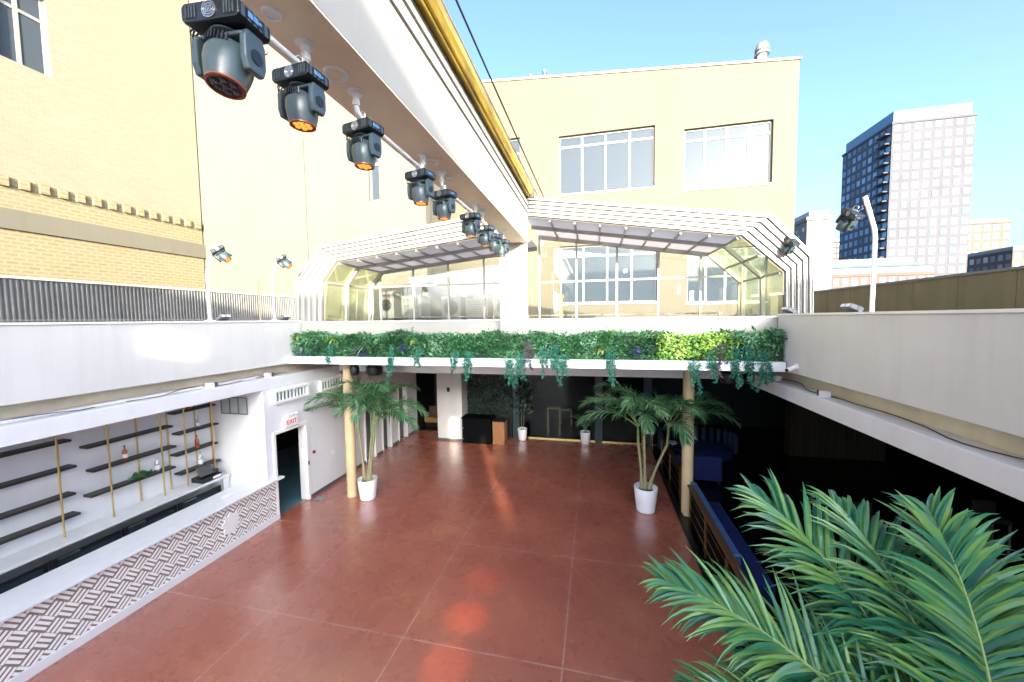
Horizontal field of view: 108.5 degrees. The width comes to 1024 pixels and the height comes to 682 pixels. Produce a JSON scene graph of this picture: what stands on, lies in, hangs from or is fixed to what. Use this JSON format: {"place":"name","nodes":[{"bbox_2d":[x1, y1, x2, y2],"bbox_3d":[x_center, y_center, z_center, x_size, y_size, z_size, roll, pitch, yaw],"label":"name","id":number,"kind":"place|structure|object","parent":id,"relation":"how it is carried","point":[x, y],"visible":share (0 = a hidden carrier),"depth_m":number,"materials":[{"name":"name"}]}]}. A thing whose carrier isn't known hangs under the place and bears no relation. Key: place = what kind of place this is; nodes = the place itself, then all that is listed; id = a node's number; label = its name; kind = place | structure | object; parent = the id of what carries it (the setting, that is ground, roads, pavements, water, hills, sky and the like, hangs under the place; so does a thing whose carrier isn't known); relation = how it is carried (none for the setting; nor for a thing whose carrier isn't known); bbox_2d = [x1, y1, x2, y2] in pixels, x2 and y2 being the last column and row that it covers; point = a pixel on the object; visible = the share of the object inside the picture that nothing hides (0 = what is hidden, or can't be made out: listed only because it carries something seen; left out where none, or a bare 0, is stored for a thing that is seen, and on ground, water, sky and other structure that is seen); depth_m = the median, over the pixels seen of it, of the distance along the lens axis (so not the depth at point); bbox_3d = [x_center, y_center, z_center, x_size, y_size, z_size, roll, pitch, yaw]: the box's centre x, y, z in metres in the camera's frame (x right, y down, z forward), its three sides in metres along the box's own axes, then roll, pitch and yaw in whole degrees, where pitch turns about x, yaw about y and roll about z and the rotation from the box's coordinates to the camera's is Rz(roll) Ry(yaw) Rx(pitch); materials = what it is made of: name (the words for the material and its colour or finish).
{"place":"outdoors","nodes":[
{"label":"outdoors","id":0,"kind":"place"},
{"bbox_2d":[0,0,205,288],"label":"building","id":1,"kind":"structure","parent":0,"point":[99,178],"depth_m":12.96,"materials":[{"name":"yellow brick"}]},
{"bbox_2d":[0,0,47,75],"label":"window","id":2,"kind":"structure","parent":1,"relation":"in","point":[22,33],"depth_m":11.38,"materials":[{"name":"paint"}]},
{"bbox_2d":[277,437,403,514],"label":"side room floor","id":3,"kind":"structure","parent":0,"point":[288,466],"depth_m":12.09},
{"bbox_2d":[0,479,222,593],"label":"bar fridge","id":4,"kind":"object","parent":3,"relation":"on","point":[24,573],"visible":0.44,"depth_m":6.96,"materials":[{"name":"metal"}]},
{"bbox_2d":[0,472,230,574],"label":"back counter","id":5,"kind":"object","parent":3,"relation":"on","point":[26,555],"visible":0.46,"depth_m":7.02,"materials":[{"name":"white stone"}]},
{"bbox_2d":[191,464,221,483],"bbox_3d":[-7.495,3.228,9.050,0.367,0.351,0.460,0,4,13],"label":"cash register","id":6,"kind":"object","parent":5,"relation":"on","point":[207,473],"visible":1,"depth_m":8.97,"materials":[{"name":"black plastic"}]},
{"bbox_2d":[0,376,259,558],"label":"bar alcove","id":7,"kind":"object","parent":3,"relation":"on","point":[236,446],"visible":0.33,"depth_m":7.44,"materials":[{"name":"white paint"}]},
{"bbox_2d":[0,436,80,544],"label":"wall shelf","id":8,"kind":"object","parent":7,"relation":"attached to","point":[61,496],"depth_m":6.42,"materials":[{"name":"brown wood"}]},
{"bbox_2d":[79,411,176,516],"bbox_3d":[-7.961,2.402,7.747,0.250,2.168,1.500,0,4,13],"label":"wall shelf","id":9,"kind":"object","parent":7,"relation":"attached to","point":[137,457],"depth_m":7.70,"materials":[{"name":"brown wood"}]},
{"bbox_2d":[167,402,220,486],"bbox_3d":[-7.689,2.325,8.954,0.250,2.168,0.980,0,4,13],"label":"wall shelf","id":10,"kind":"object","parent":7,"relation":"attached to","point":[212,443],"depth_m":8.93,"materials":[{"name":"brown wood"}]},
{"bbox_2d":[220,397,247,414],"bbox_3d":[-7.019,1.630,9.308,0.820,0.440,0.023,0,4,13],"label":"wall vent","id":11,"kind":"object","parent":7,"relation":"attached to","point":[238,402],"depth_m":9.30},
{"bbox_2d":[0,475,283,681],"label":"bar counter","id":12,"kind":"object","parent":3,"relation":"on","point":[48,619],"visible":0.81,"depth_m":6.37,"materials":[{"name":"tile"}]},
{"bbox_2d":[276,364,341,450],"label":"room wall","id":13,"kind":"structure","parent":3,"relation":"on","point":[288,438],"depth_m":15.00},
{"bbox_2d":[25,430,739,681],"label":"dance floor","id":14,"kind":"structure","parent":0,"point":[513,559],"depth_m":7.00,"materials":[{"name":"red tile"}]},
{"bbox_2d":[255,371,417,513],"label":"side wall","id":15,"kind":"structure","parent":14,"relation":"on","point":[321,431],"depth_m":11.04,"materials":[{"name":"white paint"}]},
{"bbox_2d":[271,383,309,404],"bbox_3d":[-5.921,1.410,9.905,0.100,0.340,1.160,0,4,13],"label":"louvre vent","id":16,"kind":"object","parent":15,"relation":"attached to","point":[289,394],"visible":1,"depth_m":9.84,"materials":[{"name":"metal"}]},
{"bbox_2d":[318,375,342,391],"bbox_3d":[-5.561,1.309,11.502,0.100,0.340,1.200,0,4,13],"label":"louvre vent","id":17,"kind":"object","parent":15,"relation":"attached to","point":[324,384],"visible":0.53,"depth_m":11.24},
{"bbox_2d":[342,364,357,497],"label":"column","id":18,"kind":"structure","parent":14,"relation":"on","point":[351,465],"depth_m":10.61,"materials":[{"name":"beige paint"}]},
{"bbox_2d":[303,375,429,500],"bbox_3d":[-4.104,2.719,10.597,3.865,3.593,2.750,0,4,13],"label":"potted palm","id":19,"kind":"object","parent":14,"relation":"on","point":[362,398],"visible":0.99,"depth_m":10.31,"materials":[{"name":"plant"}]},
{"bbox_2d":[411,372,467,440],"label":"back wall","id":20,"kind":"structure","parent":14,"relation":"on","point":[452,406],"depth_m":15.51,"materials":[{"name":"white paint"}]},
{"bbox_2d":[461,414,495,443],"bbox_3d":[-1.397,3.665,15.396,1.300,1.057,0.680,0,4,13],"label":"dj booth","id":21,"kind":"object","parent":14,"relation":"on","point":[477,428],"visible":0.98,"depth_m":15.11,"materials":[{"name":"black laminate"}]},
{"bbox_2d":[492,418,507,444],"bbox_3d":[-0.491,3.717,15.185,0.540,0.957,0.540,0,4,13],"label":"podium","id":22,"kind":"object","parent":14,"relation":"on","point":[499,431],"visible":1,"depth_m":14.95,"materials":[{"name":"orange wood"}]},
{"bbox_2d":[504,375,538,440],"bbox_3d":[0.434,2.605,15.494,1.634,3.116,1.258,0,4,13],"label":"potted plant","id":23,"kind":"object","parent":14,"relation":"on","point":[522,433],"visible":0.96,"depth_m":15.41,"materials":[{"name":"green plant"}]},
{"bbox_2d":[512,375,656,444],"bbox_3d":[3.531,2.348,15.128,7.150,3.600,0.280,0,4,13],"label":"shopfront","id":24,"kind":"object","parent":14,"relation":"on","point":[647,384],"visible":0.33,"depth_m":15.05,"materials":[{"name":"gold metal"}]},
{"bbox_2d":[570,410,599,443],"bbox_3d":[2.996,3.556,15.002,1.261,1.211,1.316,0,4,13],"label":"potted plant","id":25,"kind":"object","parent":14,"relation":"on","point":[585,435],"visible":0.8,"depth_m":14.90,"materials":[{"name":"white ceramic"}]},
{"bbox_2d":[576,380,740,513],"bbox_3d":[3.837,2.774,9.737,3.730,3.386,2.736,2,4,39],"label":"potted palm","id":26,"kind":"object","parent":14,"relation":"on","point":[645,492],"visible":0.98,"depth_m":9.44,"materials":[{"name":"green plant"}]},
{"bbox_2d":[654,459,742,663],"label":"curb","id":27,"kind":"structure","parent":14,"relation":"on","point":[689,537],"depth_m":8.83,"materials":[{"name":"black concrete"}]},
{"bbox_2d":[441,0,538,196],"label":"overhead cable","id":28,"kind":"object","parent":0,"point":[447,11],"visible":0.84,"depth_m":6.08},
{"bbox_2d":[455,0,543,196],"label":"overhead cable","id":29,"kind":"object","parent":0,"point":[466,23],"visible":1,"depth_m":5.77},
{"bbox_2d":[419,416,640,442],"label":"back room floor","id":30,"kind":"structure","parent":0,"point":[617,430],"depth_m":16.98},
{"bbox_2d":[416,373,436,428],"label":"corridor wall","id":31,"kind":"structure","parent":30,"relation":"on","point":[426,383],"depth_m":17.95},
{"bbox_2d":[447,56,801,334],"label":"building","id":32,"kind":"structure","parent":0,"point":[717,136],"depth_m":17.75,"materials":[{"name":"beige paint"}]},
{"bbox_2d":[559,127,654,193],"bbox_3d":[4.642,-8.863,18.308,4.560,2.870,0.060,0,4,13],"label":"window","id":33,"kind":"structure","parent":32,"relation":"in","point":[624,159],"depth_m":18.28,"materials":[{"name":"glass"}]},
{"bbox_2d":[560,245,656,303],"bbox_3d":[4.804,-3.389,18.617,4.710,2.900,0.060,0,4,13],"label":"window","id":34,"kind":"structure","parent":32,"relation":"in","point":[594,262],"depth_m":18.62,"materials":[{"name":"glass"}]},
{"bbox_2d":[687,247,765,302],"bbox_3d":[10.080,-3.109,17.447,3.400,2.550,0.060,0,4,13],"label":"window","id":35,"kind":"structure","parent":32,"relation":"in","point":[718,289],"depth_m":17.47,"materials":[{"name":"glass"}]},
{"bbox_2d":[684,121,771,189],"bbox_3d":[9.943,-8.544,17.134,3.700,2.780,0.060,0,4,13],"label":"window","id":36,"kind":"structure","parent":32,"relation":"in","point":[740,154],"depth_m":17.10,"materials":[{"name":"glass"}]},
{"bbox_2d":[754,41,769,59],"bbox_3d":[11.535,-12.726,17.035,0.600,1.960,0.600,0,4,13],"label":"chimney pipe","id":37,"kind":"object","parent":32,"relation":"on","point":[762,50],"visible":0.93,"depth_m":16.83,"materials":[{"name":"metal"}]},
{"bbox_2d":[443,0,1023,246],"label":"sky","id":38,"kind":"structure","parent":0,"point":[862,62],"materials":[{"name":"blue"}]},
{"bbox_2d":[794,210,835,290],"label":"tower","id":39,"kind":"structure","parent":0,"point":[813,232],"depth_m":59.77,"materials":[{"name":"white concrete"}]},
{"bbox_2d":[640,422,1023,662],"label":"lounge floor","id":40,"kind":"structure","parent":0,"point":[901,471],"depth_m":11.03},
{"bbox_2d":[467,374,785,437],"bbox_3d":[5.747,2.831,5.509,21.200,3.740,24.900,0,4,13],"label":"back room","id":41,"kind":"object","parent":40,"relation":"on","point":[749,406],"visible":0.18,"depth_m":17.43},
{"bbox_2d":[466,374,510,414],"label":"plant wall","id":42,"kind":"structure","parent":41,"relation":"attached to","point":[485,396],"depth_m":15.77,"materials":[{"name":"green plant"}]},
{"bbox_2d":[660,435,681,503],"bbox_3d":[4.887,3.853,11.416,0.130,1.010,2.900,0,4,13],"label":"railing","id":43,"kind":"object","parent":40,"relation":"on","point":[670,462],"visible":0.87,"depth_m":11.13,"materials":[{"name":"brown wood"}]},
{"bbox_2d":[681,370,694,516],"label":"column","id":44,"kind":"structure","parent":40,"relation":"on","point":[687,456],"depth_m":9.33,"materials":[{"name":"beige paint"}]},
{"bbox_2d":[657,426,738,461],"bbox_3d":[6.698,3.706,13.382,2.670,0.860,1.521,0,4,13],"label":"sofa","id":45,"kind":"object","parent":40,"relation":"on","point":[727,449],"visible":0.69,"depth_m":13.29,"materials":[{"name":"blue fabric"}]},
{"bbox_2d":[675,454,721,484],"bbox_3d":[5.796,3.912,11.651,1.300,0.840,0.850,0,4,13],"label":"sofa","id":46,"kind":"object","parent":40,"relation":"on","point":[707,468],"visible":0.66,"depth_m":11.19,"materials":[{"name":"blue fabric"}]},
{"bbox_2d":[687,484,765,643],"bbox_3d":[3.638,4.204,5.865,0.130,1.010,6.500,0,4,13],"label":"railing","id":47,"kind":"object","parent":40,"relation":"on","point":[712,541],"visible":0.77,"depth_m":7.36,"materials":[{"name":"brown wood"}]},
{"bbox_2d":[690,481,775,608],"bbox_3d":[4.539,4.112,7.865,0.690,0.930,3.000,0,4,13],"label":"banquette","id":48,"kind":"object","parent":40,"relation":"on","point":[734,540],"visible":0.4,"depth_m":7.16,"materials":[{"name":"blue fabric"}]},
{"bbox_2d":[638,468,1023,681],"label":"potted palm","id":49,"kind":"object","parent":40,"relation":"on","point":[922,620],"visible":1,"depth_m":2.48,"materials":[{"name":"green plant"}]},
{"bbox_2d":[784,400,885,461],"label":"curtain wall","id":50,"kind":"structure","parent":40,"relation":"on","point":[809,433],"depth_m":13.12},
{"bbox_2d":[971,500,1012,555],"bbox_3d":[10.162,3.988,7.823,0.400,1.060,0.400,0,4,13],"label":"chair","id":51,"kind":"object","parent":40,"relation":"on","point":[980,507],"visible":0.64,"depth_m":7.91,"materials":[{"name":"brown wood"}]},
{"bbox_2d":[832,257,918,268],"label":"tower","id":52,"kind":"structure","parent":0,"point":[866,263],"depth_m":79.19,"materials":[{"name":"white concrete"}]},
{"bbox_2d":[839,102,977,275],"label":"tower","id":53,"kind":"structure","parent":0,"point":[909,173],"depth_m":96.84,"materials":[{"name":"white concrete"}]},
{"bbox_2d":[839,117,973,272],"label":"windows","id":54,"kind":"structure","parent":53,"relation":"in","point":[959,131],"depth_m":96.81,"materials":[{"name":"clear glass"}]},
{"bbox_2d":[968,218,1012,253],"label":"building","id":55,"kind":"structure","parent":0,"point":[988,234],"depth_m":117.65,"materials":[{"name":"beige concrete"}]},
{"bbox_2d":[968,224,1008,253],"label":"windows","id":56,"kind":"structure","parent":55,"relation":"in","point":[1005,226],"depth_m":117.57,"materials":[{"name":"grey glass"}]},
{"bbox_2d":[967,246,1023,271],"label":"tower","id":57,"kind":"structure","parent":0,"point":[1012,256],"depth_m":103.53,"materials":[{"name":"blue glass"}]},
{"bbox_2d":[969,253,1023,271],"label":"windows","id":58,"kind":"structure","parent":57,"relation":"in","point":[1017,255],"depth_m":103.99,"materials":[{"name":"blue glass"}]},
{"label":"roof deck","id":59,"kind":"structure","parent":0,"visible":0},
{"bbox_2d":[0,275,294,322],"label":"metal fence","id":60,"kind":"object","parent":59,"relation":"on","point":[23,297],"visible":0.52,"depth_m":9.52,"materials":[{"name":"metal"}]},
{"bbox_2d":[0,320,339,447],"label":"parapet wall","id":61,"kind":"structure","parent":59,"relation":"attached to","point":[47,366],"depth_m":6.49,"materials":[{"name":"white paint"}]},
{"bbox_2d":[0,319,278,320],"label":"conduit","id":62,"kind":"object","parent":61,"relation":"on","point":[114,319],"visible":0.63,"depth_m":6.23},
{"bbox_2d":[204,253,215,320],"bbox_3d":[-6.545,-1.184,7.992,0.258,1.495,0.140,0,4,13],"label":"lamp pole","id":63,"kind":"object","parent":61,"relation":"on","point":[208,288],"visible":0.94,"depth_m":7.99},
{"bbox_2d":[208,245,231,262],"bbox_3d":[-6.328,-1.883,7.973,0.198,0.436,0.344,-23,24,54],"label":"moving head light","id":64,"kind":"object","parent":63,"relation":"attached to","point":[221,252],"visible":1,"depth_m":7.94,"materials":[{"name":"black plastic"}]},
{"bbox_2d":[288,355,785,371],"bbox_3d":[-0.233,0.498,8.806,11.680,0.190,0.505,0,4,13],"label":"planter shelf","id":65,"kind":"object","parent":61,"relation":"attached to","point":[649,364],"visible":0.68,"depth_m":8.38,"materials":[{"name":"white paint"}]},
{"bbox_2d":[290,325,787,361],"bbox_3d":[-0.230,0.084,8.785,11.816,0.892,0.641,0,4,13],"label":"hedge","id":66,"kind":"object","parent":65,"relation":"on","point":[659,345],"visible":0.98,"depth_m":8.40,"materials":[{"name":"green plant"}]},
{"bbox_2d":[604,347,618,386],"bbox_3d":[2.144,0.568,8.020,0.329,0.873,0.287,0,4,13],"label":"trailing vine","id":67,"kind":"object","parent":65,"relation":"hanging from","point":[608,364],"visible":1,"depth_m":7.97,"materials":[{"name":"green plant"}]},
{"bbox_2d":[686,360,702,394],"bbox_3d":[3.781,0.751,7.627,0.302,0.728,0.257,2,5,40],"label":"trailing vine","id":68,"kind":"object","parent":65,"relation":"hanging from","point":[695,376],"visible":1,"depth_m":7.59,"materials":[{"name":"green plant"}]},
{"bbox_2d":[725,345,744,388],"bbox_3d":[4.516,0.524,7.489,0.349,0.894,0.278,0,4,13],"label":"trailing vine","id":69,"kind":"object","parent":65,"relation":"hanging from","point":[739,378],"visible":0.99,"depth_m":7.43,"materials":[{"name":"green plant"}]},
{"bbox_2d":[741,345,755,388],"bbox_3d":[4.760,0.524,7.432,0.306,0.892,0.308,0,4,13],"label":"trailing vine","id":70,"kind":"object","parent":65,"relation":"hanging from","point":[746,354],"visible":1,"depth_m":7.39,"materials":[{"name":"green plant"}]},
{"bbox_2d":[754,352,776,392],"bbox_3d":[5.055,0.619,7.361,0.379,0.823,0.286,0,4,13],"label":"trailing vine","id":71,"kind":"object","parent":65,"relation":"hanging from","point":[761,368],"visible":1,"depth_m":7.32,"materials":[{"name":"green plant"}]},
{"bbox_2d":[188,0,447,320],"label":"building","id":72,"kind":"structure","parent":59,"relation":"on","point":[272,183],"depth_m":15.33,"materials":[{"name":"paint"}]},
{"bbox_2d":[370,158,379,200],"bbox_3d":[-5.391,-6.424,14.595,0.460,1.800,0.060,0,4,13],"label":"window","id":73,"kind":"structure","parent":72,"relation":"in","point":[374,174],"depth_m":14.61,"materials":[{"name":"glass"}]},
{"bbox_2d":[379,291,403,320],"bbox_3d":[-4.605,-1.287,14.145,0.600,1.180,0.814,0,4,13],"label":"rooftop unit","id":74,"kind":"object","parent":59,"relation":"on","point":[391,304],"visible":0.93,"depth_m":13.77,"materials":[{"name":"grey metal"}]},
{"bbox_2d":[401,295,430,319],"bbox_3d":[-3.622,-1.198,13.961,0.800,1.000,0.812,0,4,13],"label":"rooftop unit","id":75,"kind":"object","parent":59,"relation":"on","point":[422,306],"visible":0.92,"depth_m":13.60,"materials":[{"name":"grey metal"}]},
{"bbox_2d":[295,218,537,321],"bbox_3d":[-2.684,-1.970,10.923,6.562,2.716,2.622,0,4,13],"label":"glass enclosure","id":76,"kind":"object","parent":59,"relation":"on","point":[314,273],"visible":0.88,"depth_m":10.41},
{"bbox_2d":[371,259,499,320],"bbox_3d":[-2.286,-1.679,12.152,5.260,2.144,0.070,0,4,13],"label":"gable window","id":77,"kind":"structure","parent":59,"relation":"on","point":[413,286],"depth_m":12.25,"materials":[{"name":"white metal"}]},
{"bbox_2d":[441,296,466,319],"bbox_3d":[-2.303,-1.266,14.809,0.800,1.000,0.814,0,4,13],"label":"rooftop unit","id":78,"kind":"object","parent":59,"relation":"on","point":[457,305],"visible":0.77,"depth_m":14.43,"materials":[{"name":"grey metal"}]},
{"bbox_2d":[465,293,492,319],"bbox_3d":[-1.279,-1.315,14.576,0.900,1.100,0.812,0,4,13],"label":"rooftop unit","id":79,"kind":"object","parent":59,"relation":"on","point":[474,304],"visible":0.77,"depth_m":14.21,"materials":[{"name":"grey metal"}]},
{"bbox_2d":[300,316,778,335],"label":"parapet wall","id":80,"kind":"structure","parent":59,"relation":"attached to","point":[693,325],"depth_m":8.66,"materials":[{"name":"paint"}]},
{"bbox_2d":[499,243,527,334],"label":"beam pier","id":81,"kind":"structure","parent":80,"relation":"on","point":[513,267],"depth_m":8.66,"materials":[{"name":"paint"}]},
{"bbox_2d":[240,0,533,242],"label":"roof beam","id":82,"kind":"structure","parent":81,"relation":"on","point":[407,66],"depth_m":3.39,"materials":[{"name":"paint"}]},
{"bbox_2d":[261,5,281,21],"bbox_3d":[-1.370,-1.864,2.101,0.100,0.018,0.100,0,4,13],"label":"cover plate","id":83,"kind":"object","parent":82,"relation":"attached to","point":[271,13],"visible":1,"depth_m":2.09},
{"bbox_2d":[269,35,315,63],"bbox_3d":[-1.447,-1.761,1.760,0.124,0.181,1.334,0,4,13],"label":"light rail","id":84,"kind":"object","parent":82,"relation":"attached to","point":[306,46],"visible":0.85,"depth_m":2.30,"materials":[{"name":"metal"}]},
{"bbox_2d":[181,0,269,99],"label":"moving head light","id":85,"kind":"object","parent":84,"relation":"hanging from","point":[228,52],"visible":1,"depth_m":1.79,"materials":[{"name":"black metal"}]},
{"bbox_2d":[272,54,328,132],"bbox_3d":[-1.349,-1.562,2.322,0.344,0.424,0.189,0,4,17],"label":"moving head light","id":86,"kind":"object","parent":84,"relation":"hanging from","point":[304,85],"visible":0.96,"depth_m":2.26,"materials":[{"name":"black plastic"}]},
{"bbox_2d":[323,65,348,82],"bbox_3d":[-1.252,-1.897,2.627,0.170,0.018,0.170,0,4,13],"label":"recessed downlight","id":87,"kind":"object","parent":82,"relation":"attached to","point":[337,74],"visible":0.99,"depth_m":2.62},
{"bbox_2d":[347,87,427,168],"bbox_3d":[-1.079,-1.864,3.396,0.124,0.181,1.254,0,4,13],"label":"light rail","id":88,"kind":"object","parent":82,"relation":"attached to","point":[356,93],"visible":0.97,"depth_m":3.22,"materials":[{"name":"metal"}]},
{"bbox_2d":[342,111,383,170],"bbox_3d":[-1.207,-1.601,2.949,0.344,0.424,0.189,1,4,25],"label":"moving head light","id":89,"kind":"object","parent":88,"relation":"hanging from","point":[364,146],"visible":0.98,"depth_m":2.88,"materials":[{"name":"black plastic"}]},
{"bbox_2d":[405,162,435,205],"bbox_3d":[-0.992,-1.662,3.904,0.344,0.424,0.189,1,4,27],"label":"moving head light","id":90,"kind":"object","parent":88,"relation":"hanging from","point":[420,189],"visible":0.95,"depth_m":3.83,"materials":[{"name":"black plastic"}]},
{"bbox_2d":[436,171,478,212],"bbox_3d":[-0.704,-1.969,5.061,0.124,0.181,1.414,0,4,13],"label":"light rail","id":91,"kind":"object","parent":82,"relation":"attached to","point":[441,174],"visible":0.95,"depth_m":4.48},
{"bbox_2d":[430,184,456,220],"bbox_3d":[-0.856,-1.700,4.508,0.344,0.424,0.189,1,4,29],"label":"moving head light","id":92,"kind":"object","parent":91,"relation":"hanging from","point":[443,205],"visible":0.98,"depth_m":4.43,"materials":[{"name":"black plastic"}]},
{"bbox_2d":[460,207,481,237],"bbox_3d":[-0.636,-1.762,5.483,0.344,0.424,0.189,1,4,31],"label":"moving head light","id":93,"kind":"object","parent":91,"relation":"hanging from","point":[470,226],"visible":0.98,"depth_m":5.41,"materials":[{"name":"black plastic"}]},
{"bbox_2d":[479,210,505,237],"bbox_3d":[-0.330,-2.074,6.721,0.124,0.181,1.524,0,4,13],"label":"light rail","id":94,"kind":"object","parent":82,"relation":"attached to","point":[482,212],"visible":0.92,"depth_m":6.06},
{"bbox_2d":[477,220,494,246],"bbox_3d":[-0.471,-1.808,6.214,0.344,0.424,0.189,1,4,33],"label":"moving head light","id":95,"kind":"object","parent":94,"relation":"hanging from","point":[485,236],"visible":0.91,"depth_m":6.13,"materials":[{"name":"black plastic"}]},
{"bbox_2d":[374,312,722,320],"bbox_3d":[0.579,-0.777,12.586,12.000,0.220,0.060,0,4,13],"label":"roof rail","id":96,"kind":"object","parent":59,"relation":"on","point":[718,313],"visible":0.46,"depth_m":12.23,"materials":[{"name":"metal"}]},
{"bbox_2d":[538,239,740,318],"bbox_3d":[3.575,-1.867,10.821,5.640,2.532,0.070,0,4,13],"label":"gable window","id":97,"kind":"structure","parent":59,"relation":"on","point":[700,277],"depth_m":10.78,"materials":[{"name":"white metal"}]},
{"bbox_2d":[527,197,813,315],"bbox_3d":[3.538,-2.060,9.516,6.159,2.984,2.622,0,4,13],"label":"glass enclosure","id":98,"kind":"object","parent":59,"relation":"on","point":[764,234],"visible":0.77,"depth_m":8.57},
{"bbox_2d":[780,235,800,254],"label":"moving head light","id":99,"kind":"object","parent":98,"relation":"attached to","point":[789,247],"visible":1,"depth_m":7.68,"materials":[{"name":"black plastic"}]},
{"bbox_2d":[862,196,877,311],"bbox_3d":[5.660,-1.324,5.831,0.259,1.918,0.140,0,4,13],"label":"lamp pole","id":100,"kind":"object","parent":59,"relation":"on","point":[874,251],"visible":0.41,"depth_m":5.80,"materials":[{"name":"metal"}]},
{"bbox_2d":[835,205,864,231],"bbox_3d":[5.453,-2.009,5.980,0.189,0.424,0.344,-1,45,-7],"label":"moving head light","id":101,"kind":"object","parent":100,"relation":"attached to","point":[847,219],"visible":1,"depth_m":5.93,"materials":[{"name":"black plastic"}]},
{"bbox_2d":[753,308,1023,501],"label":"parapet wall","id":102,"kind":"structure","parent":59,"relation":"attached to","point":[957,375],"depth_m":4.33,"materials":[{"name":"white paint"}]},
{"bbox_2d":[781,379,1023,459],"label":"loose cable","id":103,"kind":"object","parent":102,"relation":"on","point":[923,426],"visible":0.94,"depth_m":4.42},
{"bbox_2d":[777,266,1023,315],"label":"panel fence","id":104,"kind":"object","parent":59,"relation":"on","point":[1001,288],"visible":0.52,"depth_m":8.80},
{"bbox_3d":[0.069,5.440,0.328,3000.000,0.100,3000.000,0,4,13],"label":"ground","id":105,"kind":"structure","parent":0,"visible":0},
{"bbox_2d":[831,266,937,288],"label":"tower","id":106,"kind":"structure","parent":105,"relation":"on","point":[841,278],"depth_m":70.88,"materials":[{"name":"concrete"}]},
{"bbox_2d":[833,276,932,285],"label":"windows","id":107,"kind":"structure","parent":106,"relation":"in","point":[882,279],"depth_m":71.24,"materials":[{"name":"white glass"}]},
{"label":"ceiling","id":108,"kind":"structure","parent":0,"visible":0},
{"bbox_2d":[339,364,742,378],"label":"fascia","id":109,"kind":"structure","parent":108,"relation":"attached to","point":[584,372],"depth_m":10.33,"materials":[{"name":"white paint"}]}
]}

